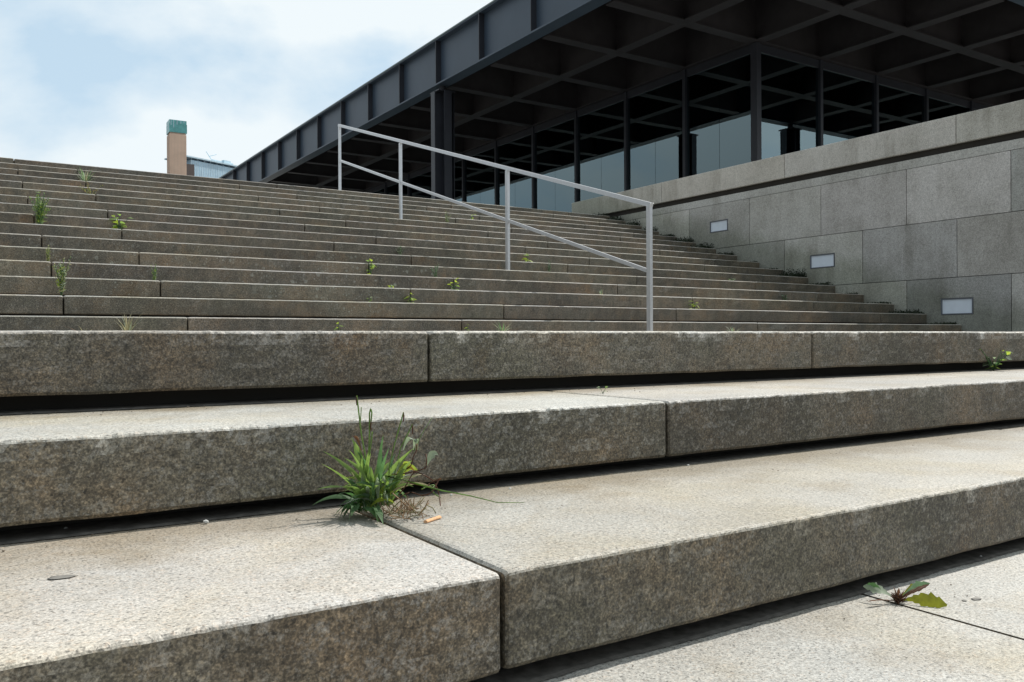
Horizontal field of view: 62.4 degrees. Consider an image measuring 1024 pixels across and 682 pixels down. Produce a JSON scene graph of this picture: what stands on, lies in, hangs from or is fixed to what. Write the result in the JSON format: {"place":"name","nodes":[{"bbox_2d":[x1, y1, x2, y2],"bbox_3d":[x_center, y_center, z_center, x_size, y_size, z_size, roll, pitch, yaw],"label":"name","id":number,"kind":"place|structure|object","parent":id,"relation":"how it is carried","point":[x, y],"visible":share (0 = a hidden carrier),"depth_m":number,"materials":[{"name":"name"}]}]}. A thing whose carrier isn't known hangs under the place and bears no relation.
{"place":"outdoors","nodes":[
{"label":"outdoors","id":0,"kind":"place"},
{"bbox_2d":[0,0,492,172],"label":"sky","id":1,"kind":"structure","parent":0,"point":[97,83],"materials":[{"name":"blue"}]},
{"bbox_2d":[219,0,1023,211],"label":"museum building","id":2,"kind":"structure","parent":0,"point":[614,96],"depth_m":34.84,"materials":[{"name":"metal"}]},
{"bbox_2d":[539,550,1023,681],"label":"pavement","id":3,"kind":"structure","parent":0,"point":[957,639],"depth_m":1.23,"materials":[{"name":"stone"}]},
{"bbox_2d":[0,157,1023,681],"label":"stone staircase","id":4,"kind":"structure","parent":3,"relation":"on","point":[646,537],"depth_m":1.73,"materials":[{"name":"stone"}]},
{"bbox_2d":[29,191,49,223],"bbox_3d":[-4.487,-1.243,8.089,0.194,0.360,0.161,0,0,26],"label":"weed","id":5,"kind":"object","parent":4,"relation":"on","point":[39,210],"visible":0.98,"depth_m":8.05,"materials":[{"name":"green plant"}]},
{"bbox_2d":[45,245,50,260],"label":"weed","id":6,"kind":"object","parent":4,"relation":"on","point":[47,256],"visible":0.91,"depth_m":6.83,"materials":[{"name":"green plant"}]},
{"bbox_2d":[47,575,75,579],"bbox_3d":[-0.560,0.293,1.052,0.033,0.001,0.017,0,0,-21],"label":"gum spot","id":7,"kind":"object","parent":4,"relation":"on","point":[59,577],"visible":1,"depth_m":1.05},
{"bbox_2d":[52,256,71,295],"bbox_3d":[-3.216,-0.457,6.034,0.124,0.304,0.096,0,0,5],"label":"weed","id":8,"kind":"object","parent":4,"relation":"on","point":[61,283],"visible":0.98,"depth_m":6.03,"materials":[{"name":"green plant"}]},
{"bbox_2d":[76,167,94,181],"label":"weed","id":9,"kind":"object","parent":4,"relation":"on","point":[85,177],"visible":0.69,"depth_m":10.78,"materials":[{"name":"green plant"}]},
{"bbox_2d":[78,185,102,193],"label":"weed","id":10,"kind":"object","parent":4,"relation":"on","point":[89,190],"visible":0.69,"depth_m":10.02,"materials":[{"name":"green plant"}]},
{"bbox_2d":[111,214,132,229],"bbox_3d":[-3.959,-1.169,8.486,0.215,0.198,0.241,0,0,13],"label":"weed","id":11,"kind":"object","parent":4,"relation":"on","point":[118,225],"visible":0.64,"depth_m":8.47,"materials":[{"name":"green plant"}]},
{"bbox_2d":[113,315,140,330],"bbox_3d":[-2.491,-0.103,5.493,0.138,0.168,0.163,0,0,42],"label":"weed","id":12,"kind":"object","parent":4,"relation":"on","point":[126,327],"visible":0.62,"depth_m":5.48,"materials":[{"name":"green plant"}]},
{"bbox_2d":[151,264,156,279],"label":"weed","id":13,"kind":"object","parent":4,"relation":"on","point":[154,272],"visible":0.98,"depth_m":6.80,"materials":[{"name":"green plant"}]},
{"bbox_2d":[366,259,374,274],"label":"weed","id":14,"kind":"object","parent":4,"relation":"on","point":[371,266],"visible":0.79,"depth_m":8.39,"materials":[{"name":"green plant"}]},
{"bbox_2d":[313,396,523,523],"bbox_3d":[-0.154,0.192,1.400,0.353,0.201,0.151,0,0,3],"label":"weed","id":15,"kind":"object","parent":4,"relation":"on","point":[377,490],"visible":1,"depth_m":1.40,"materials":[{"name":"green plant"}]},
{"bbox_2d":[423,515,441,522],"bbox_3d":[-0.128,0.288,1.364,0.009,0.005,0.040,0,0,29],"label":"cigarette butt","id":16,"kind":"object","parent":4,"relation":"on","point":[432,519],"visible":1,"depth_m":1.36,"materials":[{"name":"paper"}]},
{"bbox_2d":[430,265,437,276],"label":"weed","id":17,"kind":"object","parent":4,"relation":"on","point":[435,269],"visible":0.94,"depth_m":8.71,"materials":[{"name":"green plant"}]},
{"bbox_2d":[447,278,459,289],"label":"weed","id":18,"kind":"object","parent":4,"relation":"on","point":[454,285],"visible":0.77,"depth_m":8.37,"materials":[{"name":"green plant"}]},
{"bbox_2d":[338,124,652,330],"bbox_3d":[-0.794,-1.796,10.763,0.110,3.558,7.580,0,0,-33],"label":"handrail","id":19,"kind":"object","parent":4,"relation":"on","point":[648,269],"visible":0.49,"depth_m":9.54,"materials":[{"name":"metal"}]},
{"bbox_2d":[494,322,509,330],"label":"weed","id":20,"kind":"object","parent":4,"relation":"on","point":[502,329],"visible":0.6,"depth_m":5.43,"materials":[{"name":"green plant"}]},
{"bbox_2d":[2,369,1020,666],"bbox_3d":[1.118,0.282,2.258,4.670,0.308,1.231,0,0,-33],"label":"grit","id":21,"kind":"object","parent":4,"relation":"on","point":[640,391],"visible":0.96,"depth_m":1.74,"materials":[{"name":"grey stone"}]},
{"bbox_2d":[593,212,956,324],"bbox_3d":[3.532,-1.385,13.939,0.492,2.388,7.531,0,0,-33],"label":"wall foot moss","id":22,"kind":"object","parent":4,"relation":"on","point":[802,274],"depth_m":13.13,"materials":[{"name":"green plant"}]},
{"bbox_2d":[979,349,1011,370],"bbox_3d":[2.011,0.077,3.528,0.167,0.099,0.146,0,0,0],"label":"weed","id":23,"kind":"object","parent":4,"relation":"on","point":[993,366],"visible":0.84,"depth_m":3.53,"materials":[{"name":"green plant"}]},
{"bbox_2d":[572,99,1023,331],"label":"retaining wall","id":24,"kind":"structure","parent":3,"relation":"on","point":[926,217],"depth_m":11.73,"materials":[{"name":"stone"}]},
{"bbox_2d":[710,219,727,232],"bbox_3d":[3.544,-1.957,14.415,0.066,0.190,0.402,0,0,-33],"label":"wall light","id":25,"kind":"object","parent":24,"relation":"attached to","point":[719,226],"visible":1,"depth_m":14.40,"materials":[{"name":"paint"}]},
{"bbox_2d":[810,253,834,268],"bbox_3d":[4.670,-1.198,12.682,0.066,0.201,0.427,0,0,-33],"label":"wall light","id":26,"kind":"object","parent":24,"relation":"attached to","point":[823,261],"visible":1,"depth_m":12.67,"materials":[{"name":"paint"}]},
{"bbox_2d":[941,297,972,314],"bbox_3d":[5.784,-0.450,10.969,0.066,0.210,0.421,0,0,-33],"label":"wall light","id":27,"kind":"object","parent":24,"relation":"attached to","point":[952,306],"visible":1,"depth_m":10.96,"materials":[{"name":"paint"}]},
{"bbox_2d":[863,581,946,607],"bbox_3d":[0.657,0.426,1.435,0.132,0.037,0.082,0,0,5],"label":"weed","id":28,"kind":"object","parent":3,"relation":"on","point":[930,599],"visible":1,"depth_m":1.42,"materials":[{"name":"green plant"}]},
{"bbox_3d":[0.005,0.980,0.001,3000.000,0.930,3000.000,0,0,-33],"label":"ground","id":29,"kind":"structure","parent":0,"visible":0},
{"bbox_2d":[166,119,186,174],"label":"tower","id":30,"kind":"structure","parent":29,"relation":"on","point":[176,131],"depth_m":372.71,"materials":[{"name":"brick"}]},
{"bbox_2d":[164,155,236,177],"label":"office building","id":31,"kind":"structure","parent":29,"relation":"on","point":[199,167],"depth_m":409.29,"materials":[{"name":"blue glass"}]},
{"bbox_2d":[206,151,232,164],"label":"maintenance crane","id":32,"kind":"object","parent":31,"relation":"on","point":[226,161],"visible":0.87,"depth_m":420.35,"materials":[{"name":"metal"}]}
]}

